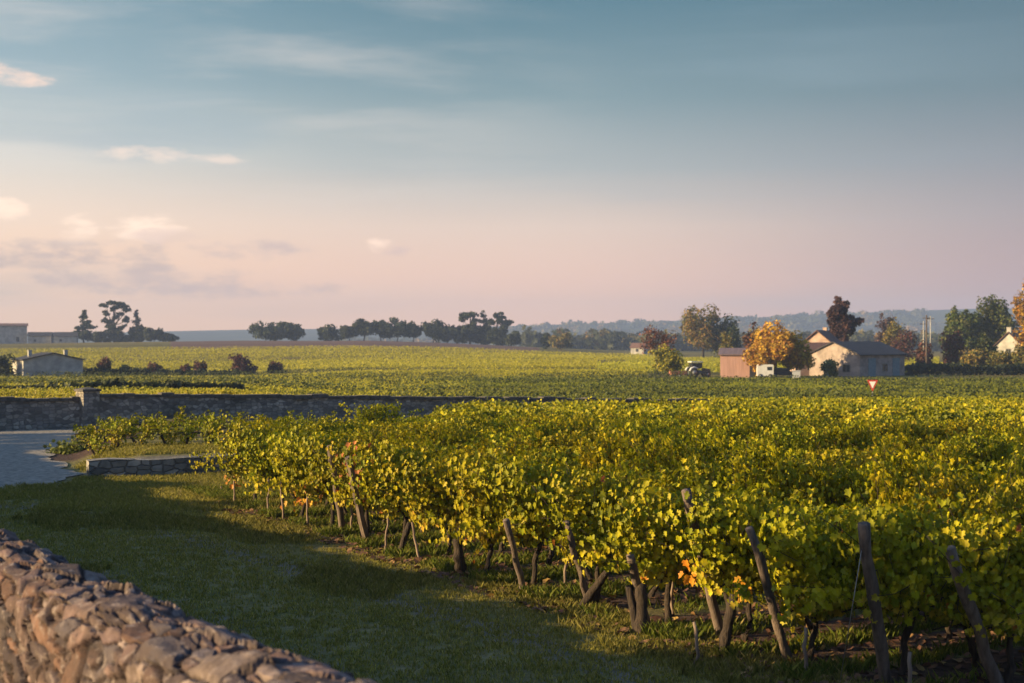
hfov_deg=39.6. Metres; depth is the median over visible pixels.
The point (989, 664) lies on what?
vineyard post
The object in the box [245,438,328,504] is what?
grape vine
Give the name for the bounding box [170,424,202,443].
grape vine
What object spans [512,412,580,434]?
grape vine
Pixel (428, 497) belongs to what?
grape vine
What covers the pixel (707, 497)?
grape vine
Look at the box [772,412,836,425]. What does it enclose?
grape vine
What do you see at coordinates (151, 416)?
grape vine
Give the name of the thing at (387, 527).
vine stake
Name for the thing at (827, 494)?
grape vine
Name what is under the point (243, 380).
vineyard rows
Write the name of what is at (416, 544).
vine stake
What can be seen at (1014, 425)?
grape vine
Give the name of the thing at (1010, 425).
grape vine
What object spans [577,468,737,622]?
grape vine
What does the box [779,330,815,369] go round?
orange tree
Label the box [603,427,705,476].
grape vine
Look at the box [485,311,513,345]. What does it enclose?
pine tree
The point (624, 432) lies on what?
grape vine
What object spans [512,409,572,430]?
grape vine
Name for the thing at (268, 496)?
vine stake
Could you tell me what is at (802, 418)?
grape vine
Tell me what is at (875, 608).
vineyard post
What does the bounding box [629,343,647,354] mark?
white house
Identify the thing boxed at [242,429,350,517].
grape vine
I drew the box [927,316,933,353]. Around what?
utility pole
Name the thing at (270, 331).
round tree
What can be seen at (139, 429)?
grape vine
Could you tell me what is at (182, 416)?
grape vine
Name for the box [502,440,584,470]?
grape vine
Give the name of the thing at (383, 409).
grape vine
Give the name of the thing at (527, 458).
grape vine
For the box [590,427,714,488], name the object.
grape vine
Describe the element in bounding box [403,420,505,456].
grape vine
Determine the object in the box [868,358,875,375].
door
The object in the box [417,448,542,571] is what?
grape vine
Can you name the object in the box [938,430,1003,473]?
grape vine
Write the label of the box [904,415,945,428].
grape vine
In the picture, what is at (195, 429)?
grape vine
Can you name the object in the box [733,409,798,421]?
grape vine
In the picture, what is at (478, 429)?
grape vine
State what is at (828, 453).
grape vine
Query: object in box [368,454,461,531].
grape vine
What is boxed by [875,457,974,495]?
grape vine
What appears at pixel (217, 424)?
grape vine
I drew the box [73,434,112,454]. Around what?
grape vine
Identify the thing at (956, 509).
grape vine
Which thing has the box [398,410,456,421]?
grape vine
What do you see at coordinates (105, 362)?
bush
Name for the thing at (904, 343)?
autumn tree
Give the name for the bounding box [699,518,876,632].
grape vine
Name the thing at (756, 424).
grape vine
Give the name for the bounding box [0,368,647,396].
vineyard rows
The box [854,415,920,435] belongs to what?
grape vine
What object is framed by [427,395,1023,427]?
vineyard rows
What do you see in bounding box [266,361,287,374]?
bush
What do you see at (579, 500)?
grape vine
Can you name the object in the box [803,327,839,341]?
farm annex
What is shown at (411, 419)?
grape vine
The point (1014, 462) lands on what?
grape vine
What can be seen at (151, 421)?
grape vine
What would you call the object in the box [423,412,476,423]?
grape vine
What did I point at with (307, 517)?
vine stake
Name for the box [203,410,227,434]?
grape vine
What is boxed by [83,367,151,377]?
hedge
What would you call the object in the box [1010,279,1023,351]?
orange tree
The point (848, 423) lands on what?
grape vine
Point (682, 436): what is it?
grape vine
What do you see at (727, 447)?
grape vine
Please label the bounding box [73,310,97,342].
conifer tree
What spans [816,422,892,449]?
grape vine
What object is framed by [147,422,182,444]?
grape vine
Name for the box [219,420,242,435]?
grape vine
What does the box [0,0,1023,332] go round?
sky
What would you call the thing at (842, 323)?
purple tree
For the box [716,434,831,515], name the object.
grape vine
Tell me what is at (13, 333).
manor
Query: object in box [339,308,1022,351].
distant woods
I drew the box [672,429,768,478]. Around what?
grape vine
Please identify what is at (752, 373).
door
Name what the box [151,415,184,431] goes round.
grape vine
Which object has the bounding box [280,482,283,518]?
vine stake
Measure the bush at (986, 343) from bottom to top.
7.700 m
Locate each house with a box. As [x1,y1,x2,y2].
[10,350,84,376]
[27,332,52,343]
[53,332,78,342]
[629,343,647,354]
[993,327,1023,353]
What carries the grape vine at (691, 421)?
on the ground at (216, 338)
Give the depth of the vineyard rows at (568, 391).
122.20 m
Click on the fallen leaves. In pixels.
(923, 642)
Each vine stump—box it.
[397,522,410,551]
[453,536,466,573]
[579,570,610,606]
[625,582,647,634]
[719,594,738,650]
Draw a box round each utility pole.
[923,315,929,373]
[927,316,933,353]
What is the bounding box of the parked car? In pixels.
[774,368,791,377]
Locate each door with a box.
[27,369,35,376]
[750,366,756,377]
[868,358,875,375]
[892,358,899,375]
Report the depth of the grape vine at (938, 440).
23.80 m
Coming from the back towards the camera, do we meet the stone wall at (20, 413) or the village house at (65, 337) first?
the village house at (65, 337)
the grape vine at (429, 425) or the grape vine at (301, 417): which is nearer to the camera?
the grape vine at (429, 425)
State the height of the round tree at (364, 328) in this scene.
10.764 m
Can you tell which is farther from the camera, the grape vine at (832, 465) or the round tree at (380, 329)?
the round tree at (380, 329)
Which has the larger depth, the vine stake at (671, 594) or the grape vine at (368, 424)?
the grape vine at (368, 424)
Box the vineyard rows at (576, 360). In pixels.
[0,345,653,374]
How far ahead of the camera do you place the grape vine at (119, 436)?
37.68 m
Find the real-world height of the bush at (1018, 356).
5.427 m
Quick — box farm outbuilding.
[790,342,829,375]
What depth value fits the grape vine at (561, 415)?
35.90 m
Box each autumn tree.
[639,324,677,374]
[742,319,762,347]
[874,313,894,343]
[890,327,918,361]
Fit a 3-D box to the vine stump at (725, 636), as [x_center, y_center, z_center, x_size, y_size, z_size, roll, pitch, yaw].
[2.179,2.910,14.400,0.238,0.722,0.142,0,0,20]
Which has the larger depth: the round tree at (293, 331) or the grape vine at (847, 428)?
the round tree at (293, 331)
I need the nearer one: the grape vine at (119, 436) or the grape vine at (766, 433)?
the grape vine at (766, 433)
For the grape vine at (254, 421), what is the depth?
38.68 m
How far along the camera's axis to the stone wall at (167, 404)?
56.37 m
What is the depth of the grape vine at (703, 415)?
39.73 m
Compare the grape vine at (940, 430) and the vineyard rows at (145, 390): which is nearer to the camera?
the grape vine at (940, 430)
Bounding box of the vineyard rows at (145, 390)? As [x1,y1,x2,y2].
[0,385,293,397]
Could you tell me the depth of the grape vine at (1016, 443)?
24.76 m
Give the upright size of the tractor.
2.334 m
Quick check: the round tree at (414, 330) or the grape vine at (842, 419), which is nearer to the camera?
the grape vine at (842, 419)
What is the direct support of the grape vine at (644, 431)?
on the ground at (216, 338)
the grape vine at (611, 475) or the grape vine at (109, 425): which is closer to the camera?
the grape vine at (611, 475)
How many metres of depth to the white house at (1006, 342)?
259.75 m
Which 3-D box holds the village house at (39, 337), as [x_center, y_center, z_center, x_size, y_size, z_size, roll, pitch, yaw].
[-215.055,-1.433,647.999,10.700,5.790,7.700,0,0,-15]
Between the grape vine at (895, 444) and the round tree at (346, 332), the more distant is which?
the round tree at (346, 332)
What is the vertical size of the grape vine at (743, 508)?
1.943 m
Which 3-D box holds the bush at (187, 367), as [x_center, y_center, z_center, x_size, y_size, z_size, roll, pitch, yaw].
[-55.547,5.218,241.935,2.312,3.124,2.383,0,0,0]
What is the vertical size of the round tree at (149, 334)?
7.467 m
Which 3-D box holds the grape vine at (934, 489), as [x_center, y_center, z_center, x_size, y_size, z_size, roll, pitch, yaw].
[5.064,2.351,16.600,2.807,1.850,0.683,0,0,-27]
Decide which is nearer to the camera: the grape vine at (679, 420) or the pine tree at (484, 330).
the grape vine at (679, 420)
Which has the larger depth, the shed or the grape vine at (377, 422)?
the shed
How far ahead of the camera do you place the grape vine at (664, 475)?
19.33 m
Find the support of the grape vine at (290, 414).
on the ground at (216, 338)
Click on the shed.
(732, 364)
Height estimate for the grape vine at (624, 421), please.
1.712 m
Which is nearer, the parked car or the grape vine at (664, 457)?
the grape vine at (664, 457)
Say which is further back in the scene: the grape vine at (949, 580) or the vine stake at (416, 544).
the vine stake at (416, 544)
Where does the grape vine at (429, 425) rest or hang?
on the ground at (216, 338)
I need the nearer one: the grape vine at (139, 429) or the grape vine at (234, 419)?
the grape vine at (139, 429)
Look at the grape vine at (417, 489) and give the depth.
22.29 m
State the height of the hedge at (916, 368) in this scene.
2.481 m
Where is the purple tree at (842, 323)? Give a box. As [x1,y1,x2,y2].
[826,295,864,340]
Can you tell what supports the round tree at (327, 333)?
on the ground at (216, 338)
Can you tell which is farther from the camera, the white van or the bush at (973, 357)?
the bush at (973, 357)
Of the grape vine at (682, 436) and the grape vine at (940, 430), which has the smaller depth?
the grape vine at (682, 436)
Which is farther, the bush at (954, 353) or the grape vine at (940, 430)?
the bush at (954, 353)
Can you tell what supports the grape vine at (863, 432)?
on the ground at (216, 338)
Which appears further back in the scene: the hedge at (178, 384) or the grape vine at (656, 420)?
the hedge at (178, 384)
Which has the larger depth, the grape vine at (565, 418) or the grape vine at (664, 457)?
the grape vine at (565, 418)
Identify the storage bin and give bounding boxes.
[791,370,800,377]
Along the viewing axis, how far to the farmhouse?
212.49 m
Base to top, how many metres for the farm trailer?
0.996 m
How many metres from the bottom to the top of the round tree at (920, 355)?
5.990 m
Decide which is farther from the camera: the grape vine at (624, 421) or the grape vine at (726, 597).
the grape vine at (624, 421)
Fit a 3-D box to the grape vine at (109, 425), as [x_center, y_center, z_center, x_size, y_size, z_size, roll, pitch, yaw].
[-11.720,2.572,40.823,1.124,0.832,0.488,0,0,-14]
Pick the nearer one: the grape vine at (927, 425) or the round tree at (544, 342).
the grape vine at (927, 425)
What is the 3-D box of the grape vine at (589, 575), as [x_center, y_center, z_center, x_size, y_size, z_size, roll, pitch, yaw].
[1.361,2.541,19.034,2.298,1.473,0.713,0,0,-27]
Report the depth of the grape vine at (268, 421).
29.36 m
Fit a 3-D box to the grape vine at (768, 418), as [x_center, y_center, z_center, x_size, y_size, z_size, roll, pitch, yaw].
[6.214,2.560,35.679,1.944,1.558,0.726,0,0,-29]
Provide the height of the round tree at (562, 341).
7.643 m
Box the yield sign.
[867,380,877,396]
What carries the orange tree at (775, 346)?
on the ground at (216, 338)
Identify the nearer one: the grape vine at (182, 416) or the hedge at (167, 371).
the grape vine at (182, 416)
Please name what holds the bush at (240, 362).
on the ground at (216, 338)
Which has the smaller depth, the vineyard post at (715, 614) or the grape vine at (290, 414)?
the vineyard post at (715, 614)
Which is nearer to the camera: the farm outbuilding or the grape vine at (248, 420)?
the grape vine at (248, 420)
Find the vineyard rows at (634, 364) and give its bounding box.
[597,355,996,372]
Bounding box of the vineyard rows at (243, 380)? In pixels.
[0,366,1023,399]
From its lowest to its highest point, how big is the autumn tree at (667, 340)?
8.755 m
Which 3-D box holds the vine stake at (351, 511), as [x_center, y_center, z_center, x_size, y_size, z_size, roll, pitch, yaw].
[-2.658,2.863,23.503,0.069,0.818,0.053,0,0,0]
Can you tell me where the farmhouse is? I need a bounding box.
[809,341,907,376]
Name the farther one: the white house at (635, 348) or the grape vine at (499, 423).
the white house at (635, 348)
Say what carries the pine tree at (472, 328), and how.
on the ground at (216, 338)
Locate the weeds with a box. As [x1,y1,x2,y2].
[42,432,103,453]
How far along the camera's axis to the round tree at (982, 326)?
308.60 m
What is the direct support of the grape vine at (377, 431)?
on the ground at (216, 338)
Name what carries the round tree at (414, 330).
on the ground at (216, 338)
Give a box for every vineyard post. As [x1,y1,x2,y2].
[327,445,344,528]
[345,456,369,539]
[503,518,524,588]
[563,520,591,603]
[626,552,650,623]
[681,488,722,635]
[745,526,791,659]
[858,521,891,682]
[945,545,1004,682]
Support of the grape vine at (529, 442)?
on the ground at (216, 338)
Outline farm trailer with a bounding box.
[669,371,690,377]
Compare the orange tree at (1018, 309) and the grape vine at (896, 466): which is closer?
the grape vine at (896, 466)
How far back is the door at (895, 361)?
214.59 m
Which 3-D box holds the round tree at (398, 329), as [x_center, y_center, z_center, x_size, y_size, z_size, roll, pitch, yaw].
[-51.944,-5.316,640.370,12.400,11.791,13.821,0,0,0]
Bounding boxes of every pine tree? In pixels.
[457,311,482,343]
[477,310,493,344]
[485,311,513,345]
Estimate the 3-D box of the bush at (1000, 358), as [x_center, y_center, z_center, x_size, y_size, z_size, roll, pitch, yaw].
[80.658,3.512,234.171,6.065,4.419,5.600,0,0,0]
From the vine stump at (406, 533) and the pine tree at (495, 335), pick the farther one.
the pine tree at (495, 335)
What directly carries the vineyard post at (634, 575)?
on the ground at (216, 338)
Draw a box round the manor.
[0,323,27,343]
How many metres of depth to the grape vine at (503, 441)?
25.87 m
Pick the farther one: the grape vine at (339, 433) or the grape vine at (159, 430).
the grape vine at (159, 430)
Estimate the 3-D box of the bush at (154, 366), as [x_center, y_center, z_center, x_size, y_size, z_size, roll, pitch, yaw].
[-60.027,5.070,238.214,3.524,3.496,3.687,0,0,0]
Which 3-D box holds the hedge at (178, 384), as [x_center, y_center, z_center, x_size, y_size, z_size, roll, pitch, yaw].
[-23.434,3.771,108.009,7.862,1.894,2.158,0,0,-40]
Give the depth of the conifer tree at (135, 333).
650.33 m
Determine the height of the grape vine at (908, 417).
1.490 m
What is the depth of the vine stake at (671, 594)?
16.58 m
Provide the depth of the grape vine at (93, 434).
38.93 m
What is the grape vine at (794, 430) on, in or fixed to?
on the ground at (216, 338)
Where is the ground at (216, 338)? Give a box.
[0,308,1023,682]
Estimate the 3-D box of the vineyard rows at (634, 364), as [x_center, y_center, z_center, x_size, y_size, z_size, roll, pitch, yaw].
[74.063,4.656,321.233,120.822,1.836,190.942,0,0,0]
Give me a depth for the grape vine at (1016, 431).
26.80 m
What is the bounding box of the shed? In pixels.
[718,348,764,377]
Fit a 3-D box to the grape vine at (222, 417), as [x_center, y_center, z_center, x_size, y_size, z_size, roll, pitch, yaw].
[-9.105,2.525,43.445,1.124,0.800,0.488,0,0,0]
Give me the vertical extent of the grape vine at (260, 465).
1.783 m
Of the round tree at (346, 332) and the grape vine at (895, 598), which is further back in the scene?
the round tree at (346, 332)
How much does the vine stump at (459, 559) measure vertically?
0.587 m
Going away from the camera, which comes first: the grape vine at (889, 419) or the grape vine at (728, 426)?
the grape vine at (728, 426)
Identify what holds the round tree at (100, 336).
on the ground at (216, 338)
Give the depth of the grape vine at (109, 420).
42.43 m
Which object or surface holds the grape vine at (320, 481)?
on the ground at (216, 338)
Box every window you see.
[842,364,849,371]
[882,363,887,370]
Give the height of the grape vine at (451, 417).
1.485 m
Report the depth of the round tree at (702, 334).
399.32 m
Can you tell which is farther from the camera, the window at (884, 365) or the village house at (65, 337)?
the village house at (65, 337)
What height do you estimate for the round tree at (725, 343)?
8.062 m
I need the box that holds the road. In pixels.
[0,429,85,487]
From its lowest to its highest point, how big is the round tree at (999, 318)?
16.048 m
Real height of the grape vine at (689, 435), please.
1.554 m
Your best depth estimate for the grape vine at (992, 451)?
22.32 m
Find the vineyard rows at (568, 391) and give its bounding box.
[426,385,1023,399]
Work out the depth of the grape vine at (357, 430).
30.33 m
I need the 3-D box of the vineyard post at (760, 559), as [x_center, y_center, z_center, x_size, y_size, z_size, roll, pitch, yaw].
[2.567,2.582,14.007,0.124,1.594,0.819,0,0,45]
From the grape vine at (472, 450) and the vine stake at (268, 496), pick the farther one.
the vine stake at (268, 496)
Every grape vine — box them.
[72,424,104,451]
[72,425,99,438]
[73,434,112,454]
[74,424,95,443]
[83,416,122,441]
[95,415,117,438]
[101,417,132,441]
[102,426,135,447]
[106,412,141,426]
[114,420,151,442]
[118,416,140,438]
[123,423,156,444]
[126,411,164,437]
[137,413,165,434]
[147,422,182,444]
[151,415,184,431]
[153,420,173,441]
[160,405,189,430]
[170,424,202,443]
[173,419,203,440]
[179,409,214,433]
[179,413,208,434]
[189,416,305,499]
[195,421,224,442]
[199,420,225,440]
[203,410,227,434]
[207,411,232,429]
[214,421,324,508]
[218,416,243,442]
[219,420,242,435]
[221,411,247,425]
[226,412,252,429]
[237,416,329,491]
[239,419,264,432]
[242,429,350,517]
[244,425,369,526]
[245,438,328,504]
[283,410,296,423]
[288,411,378,434]
[292,432,420,531]
[296,410,314,423]
[308,430,363,442]
[323,418,397,431]
[326,431,465,546]
[330,422,389,442]
[332,401,423,424]
[345,418,411,443]
[352,441,465,507]
[356,418,402,429]
[360,416,473,448]
[365,440,500,558]
[366,417,442,430]
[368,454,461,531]
[382,415,447,423]
[382,460,479,535]
[383,419,468,437]
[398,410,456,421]
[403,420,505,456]
[412,416,508,449]
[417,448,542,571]
[421,414,465,422]
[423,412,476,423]
[424,409,497,439]
[424,428,520,453]
[428,448,583,584]
[434,470,505,554]
[444,444,521,462]
[457,430,564,459]
[465,415,518,435]
[466,427,550,455]
[468,417,576,447]
[468,450,564,470]
[487,410,543,420]
[489,464,614,567]
[492,425,625,468]
[495,413,557,431]
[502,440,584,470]
[506,411,593,428]
[506,461,656,604]
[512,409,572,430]
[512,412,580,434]
[522,412,613,437]
[526,414,595,425]
[534,438,640,469]
[538,462,603,548]
[542,476,682,582]
[555,501,695,598]
[560,424,650,451]
[567,415,631,425]
[571,425,675,478]
[572,467,647,557]
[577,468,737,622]
[578,412,651,419]
[579,419,608,430]
[583,410,649,423]
[588,415,665,435]
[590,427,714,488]
[595,412,683,439]
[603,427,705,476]
[606,414,701,447]
[620,466,721,499]
[636,480,788,527]
[637,470,820,641]
[638,416,684,422]
[654,447,770,502]
[657,419,711,438]
[662,416,714,428]
[665,416,707,434]
[669,422,733,461]
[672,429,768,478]
[675,410,741,422]
[677,429,711,440]
[678,494,792,602]
[694,413,753,435]
[697,434,777,471]
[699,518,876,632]
[701,420,766,443]
[711,411,807,448]
[714,426,807,454]
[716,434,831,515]
[717,446,826,495]
[723,498,876,660]
[730,412,787,424]
[732,422,833,459]
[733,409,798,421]
[754,414,826,430]
[759,421,824,439]
[759,498,833,536]
[762,516,954,612]
[768,487,970,679]
[769,416,811,432]
[771,440,879,494]
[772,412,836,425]
[779,459,876,524]
[784,444,855,475]
[786,418,836,431]
[792,444,897,486]
[803,418,888,459]
[809,419,878,427]
[813,421,836,437]
[813,497,897,554]
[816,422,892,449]
[820,419,872,436]
[821,416,859,424]
[831,461,948,508]
[838,414,940,450]
[839,431,898,458]
[842,507,957,581]
[843,425,959,467]
[848,515,1022,640]
[852,411,898,424]
[852,437,960,523]
[853,531,1004,666]
[854,414,912,421]
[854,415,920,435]
[869,462,1022,601]
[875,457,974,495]
[888,416,961,446]
[891,435,983,484]
[892,504,1023,682]
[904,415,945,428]
[904,419,954,434]
[912,436,964,462]
[921,414,987,452]
[921,421,966,432]
[926,416,983,427]
[930,431,1001,447]
[935,427,1023,477]
[937,417,1007,435]
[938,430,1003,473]
[943,463,1023,539]
[945,547,1022,583]
[950,465,1020,504]
[955,414,1003,425]
[966,469,1023,508]
[974,420,1019,442]
[976,440,1023,486]
[983,433,1023,456]
[994,475,1023,523]
[996,421,1023,445]
[998,421,1023,426]
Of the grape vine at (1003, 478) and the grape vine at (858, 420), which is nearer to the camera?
the grape vine at (1003, 478)
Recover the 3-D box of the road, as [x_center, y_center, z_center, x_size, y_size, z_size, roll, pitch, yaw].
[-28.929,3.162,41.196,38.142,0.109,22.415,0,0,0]
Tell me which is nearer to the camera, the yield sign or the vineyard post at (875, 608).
the vineyard post at (875, 608)
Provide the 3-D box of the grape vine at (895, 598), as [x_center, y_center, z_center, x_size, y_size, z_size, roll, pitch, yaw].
[3.444,2.316,13.217,2.408,1.938,1.015,0,0,-39]
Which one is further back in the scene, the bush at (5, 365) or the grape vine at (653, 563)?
the bush at (5, 365)
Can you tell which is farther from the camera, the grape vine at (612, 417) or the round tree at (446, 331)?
the round tree at (446, 331)
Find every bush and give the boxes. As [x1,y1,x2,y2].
[0,353,16,376]
[96,356,111,369]
[119,365,133,370]
[147,362,162,375]
[180,363,192,374]
[193,360,207,375]
[228,353,258,375]
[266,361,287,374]
[820,358,838,376]
[939,330,967,363]
[958,347,991,366]
[966,332,998,365]
[985,350,1014,373]
[1009,345,1023,364]
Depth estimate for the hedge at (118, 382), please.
103.62 m
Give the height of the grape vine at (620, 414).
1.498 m
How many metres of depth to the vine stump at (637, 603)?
15.54 m
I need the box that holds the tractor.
[685,361,710,376]
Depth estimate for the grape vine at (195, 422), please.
41.54 m
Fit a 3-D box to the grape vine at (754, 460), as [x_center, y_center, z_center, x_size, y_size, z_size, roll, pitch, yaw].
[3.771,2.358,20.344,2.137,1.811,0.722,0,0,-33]
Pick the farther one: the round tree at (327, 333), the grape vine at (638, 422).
the round tree at (327, 333)
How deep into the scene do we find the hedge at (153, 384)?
104.08 m
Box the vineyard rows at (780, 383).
[427,377,1023,392]
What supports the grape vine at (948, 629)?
on the ground at (216, 338)
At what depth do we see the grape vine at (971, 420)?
37.67 m
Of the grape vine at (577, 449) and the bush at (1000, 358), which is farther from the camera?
the bush at (1000, 358)
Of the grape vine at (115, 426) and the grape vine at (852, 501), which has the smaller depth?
the grape vine at (852, 501)
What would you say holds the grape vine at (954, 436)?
on the ground at (216, 338)
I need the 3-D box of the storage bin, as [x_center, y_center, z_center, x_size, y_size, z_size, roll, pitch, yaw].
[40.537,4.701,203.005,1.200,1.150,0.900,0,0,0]
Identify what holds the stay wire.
attached to the vineyard post at (875, 608)
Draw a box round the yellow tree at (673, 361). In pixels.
[648,344,686,376]
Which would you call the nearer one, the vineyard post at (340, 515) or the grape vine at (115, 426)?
the vineyard post at (340, 515)
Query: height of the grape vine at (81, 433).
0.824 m
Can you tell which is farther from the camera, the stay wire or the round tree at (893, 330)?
the round tree at (893, 330)
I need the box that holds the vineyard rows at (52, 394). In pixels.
[0,386,718,400]
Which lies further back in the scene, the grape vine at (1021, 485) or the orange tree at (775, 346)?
the orange tree at (775, 346)
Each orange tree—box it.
[742,318,802,371]
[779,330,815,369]
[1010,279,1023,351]
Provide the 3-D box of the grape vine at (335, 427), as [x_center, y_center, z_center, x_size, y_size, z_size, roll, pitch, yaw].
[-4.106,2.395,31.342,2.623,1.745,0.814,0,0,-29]
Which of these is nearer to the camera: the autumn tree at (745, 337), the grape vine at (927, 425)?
the grape vine at (927, 425)
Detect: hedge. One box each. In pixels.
[0,382,57,391]
[55,377,126,395]
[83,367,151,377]
[120,381,161,390]
[155,368,240,376]
[159,380,248,391]
[905,362,1023,374]
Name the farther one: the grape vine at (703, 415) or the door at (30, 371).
the door at (30, 371)
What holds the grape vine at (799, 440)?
on the ground at (216, 338)
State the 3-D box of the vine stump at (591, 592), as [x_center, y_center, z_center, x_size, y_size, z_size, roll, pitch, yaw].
[0.969,2.990,16.986,0.430,0.570,0.133,0,0,7]
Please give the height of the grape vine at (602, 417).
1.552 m
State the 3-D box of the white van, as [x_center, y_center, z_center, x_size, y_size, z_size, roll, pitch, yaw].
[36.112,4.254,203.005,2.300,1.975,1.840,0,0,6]
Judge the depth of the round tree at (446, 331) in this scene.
636.83 m
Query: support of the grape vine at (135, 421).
on the ground at (216, 338)
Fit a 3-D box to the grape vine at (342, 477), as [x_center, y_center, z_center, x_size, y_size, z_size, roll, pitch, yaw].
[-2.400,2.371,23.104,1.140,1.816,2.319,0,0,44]
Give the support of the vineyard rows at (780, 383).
on the ground at (216, 338)
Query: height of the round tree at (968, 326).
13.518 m
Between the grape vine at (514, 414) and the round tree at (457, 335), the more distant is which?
the round tree at (457, 335)
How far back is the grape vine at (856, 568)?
14.29 m
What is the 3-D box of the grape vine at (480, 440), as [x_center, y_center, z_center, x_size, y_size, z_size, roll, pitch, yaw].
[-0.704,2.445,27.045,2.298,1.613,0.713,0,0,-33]
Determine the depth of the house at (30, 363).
227.16 m
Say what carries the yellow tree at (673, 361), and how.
on the ground at (216, 338)
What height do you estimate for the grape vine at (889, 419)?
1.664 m
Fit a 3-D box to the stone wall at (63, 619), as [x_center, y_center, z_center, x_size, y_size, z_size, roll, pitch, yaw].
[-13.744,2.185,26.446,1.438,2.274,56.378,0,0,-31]
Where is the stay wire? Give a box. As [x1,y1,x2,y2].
[839,551,861,682]
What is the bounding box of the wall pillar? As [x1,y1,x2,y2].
[74,387,101,428]
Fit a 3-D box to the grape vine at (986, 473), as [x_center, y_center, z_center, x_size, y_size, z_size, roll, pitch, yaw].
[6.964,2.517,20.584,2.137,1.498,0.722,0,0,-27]
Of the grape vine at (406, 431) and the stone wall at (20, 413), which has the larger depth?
the stone wall at (20, 413)
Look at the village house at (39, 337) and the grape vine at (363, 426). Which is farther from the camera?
the village house at (39, 337)
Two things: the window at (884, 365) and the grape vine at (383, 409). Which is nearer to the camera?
the grape vine at (383, 409)
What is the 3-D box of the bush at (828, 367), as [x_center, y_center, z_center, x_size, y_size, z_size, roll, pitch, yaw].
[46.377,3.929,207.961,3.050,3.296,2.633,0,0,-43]
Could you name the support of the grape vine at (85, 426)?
on the ground at (216, 338)
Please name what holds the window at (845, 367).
in the farmhouse
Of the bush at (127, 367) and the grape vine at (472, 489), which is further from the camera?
the bush at (127, 367)
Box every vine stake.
[233,463,235,501]
[266,480,269,508]
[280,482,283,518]
[306,497,308,526]
[350,507,352,527]
[384,518,388,548]
[411,522,421,562]
[563,551,567,583]
[670,582,674,615]
[692,622,699,666]
[802,627,807,669]
[907,652,912,682]
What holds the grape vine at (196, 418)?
on the ground at (216, 338)
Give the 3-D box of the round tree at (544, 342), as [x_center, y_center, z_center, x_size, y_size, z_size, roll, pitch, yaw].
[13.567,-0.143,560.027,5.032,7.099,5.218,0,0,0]
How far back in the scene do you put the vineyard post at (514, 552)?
17.61 m
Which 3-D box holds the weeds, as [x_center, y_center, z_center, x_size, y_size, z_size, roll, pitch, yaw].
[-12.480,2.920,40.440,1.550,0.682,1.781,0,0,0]
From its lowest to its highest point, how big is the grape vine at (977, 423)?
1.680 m
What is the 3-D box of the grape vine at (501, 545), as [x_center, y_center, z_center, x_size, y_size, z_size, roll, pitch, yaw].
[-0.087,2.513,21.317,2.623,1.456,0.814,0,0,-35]
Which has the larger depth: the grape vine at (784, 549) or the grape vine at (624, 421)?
the grape vine at (624, 421)
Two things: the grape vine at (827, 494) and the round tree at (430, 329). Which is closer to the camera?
the grape vine at (827, 494)
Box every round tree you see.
[91,331,107,341]
[142,327,167,341]
[158,332,178,341]
[247,321,286,340]
[276,321,305,340]
[317,324,341,340]
[339,325,359,340]
[351,318,375,340]
[372,320,391,340]
[386,317,407,340]
[403,321,423,341]
[419,319,446,342]
[434,324,456,342]
[449,325,469,343]
[503,330,520,345]
[540,333,550,348]
[547,332,572,349]
[679,304,725,359]
[709,313,739,356]
[716,331,734,358]
[725,325,742,347]
[881,317,905,345]
[914,340,933,373]
[938,305,983,356]
[974,294,1020,343]
[974,315,989,347]
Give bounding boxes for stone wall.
[0,396,78,430]
[0,529,377,682]
[86,455,237,476]
[100,392,711,424]
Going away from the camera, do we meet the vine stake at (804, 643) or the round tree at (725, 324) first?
the vine stake at (804, 643)
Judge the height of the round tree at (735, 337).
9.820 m
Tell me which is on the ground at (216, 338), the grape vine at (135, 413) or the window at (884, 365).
the grape vine at (135, 413)
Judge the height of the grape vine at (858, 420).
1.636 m
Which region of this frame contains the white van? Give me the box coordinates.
[756,364,773,377]
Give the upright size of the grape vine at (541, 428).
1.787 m
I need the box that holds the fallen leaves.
[208,497,1023,682]
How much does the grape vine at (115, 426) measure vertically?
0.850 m
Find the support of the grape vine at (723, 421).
on the ground at (216, 338)
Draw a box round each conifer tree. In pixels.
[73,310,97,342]
[128,310,145,341]
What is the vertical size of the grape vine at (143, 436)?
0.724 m
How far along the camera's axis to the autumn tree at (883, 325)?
359.00 m
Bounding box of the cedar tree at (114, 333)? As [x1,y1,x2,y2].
[98,300,131,341]
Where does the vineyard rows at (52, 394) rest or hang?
on the ground at (216, 338)
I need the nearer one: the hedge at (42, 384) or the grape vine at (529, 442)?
the grape vine at (529, 442)
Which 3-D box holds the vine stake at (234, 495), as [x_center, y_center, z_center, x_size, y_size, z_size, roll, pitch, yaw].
[-5.409,2.812,27.707,0.077,0.932,0.054,0,0,41]
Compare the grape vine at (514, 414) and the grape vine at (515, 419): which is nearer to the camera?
the grape vine at (515, 419)
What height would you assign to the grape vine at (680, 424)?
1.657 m
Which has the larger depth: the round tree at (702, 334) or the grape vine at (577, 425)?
the round tree at (702, 334)
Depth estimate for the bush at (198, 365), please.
241.53 m
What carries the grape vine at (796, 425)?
on the ground at (216, 338)
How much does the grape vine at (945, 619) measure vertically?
1.400 m
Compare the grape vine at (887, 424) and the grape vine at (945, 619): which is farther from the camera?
the grape vine at (887, 424)
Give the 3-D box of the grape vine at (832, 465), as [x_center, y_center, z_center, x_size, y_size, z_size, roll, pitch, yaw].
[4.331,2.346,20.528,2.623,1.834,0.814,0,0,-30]

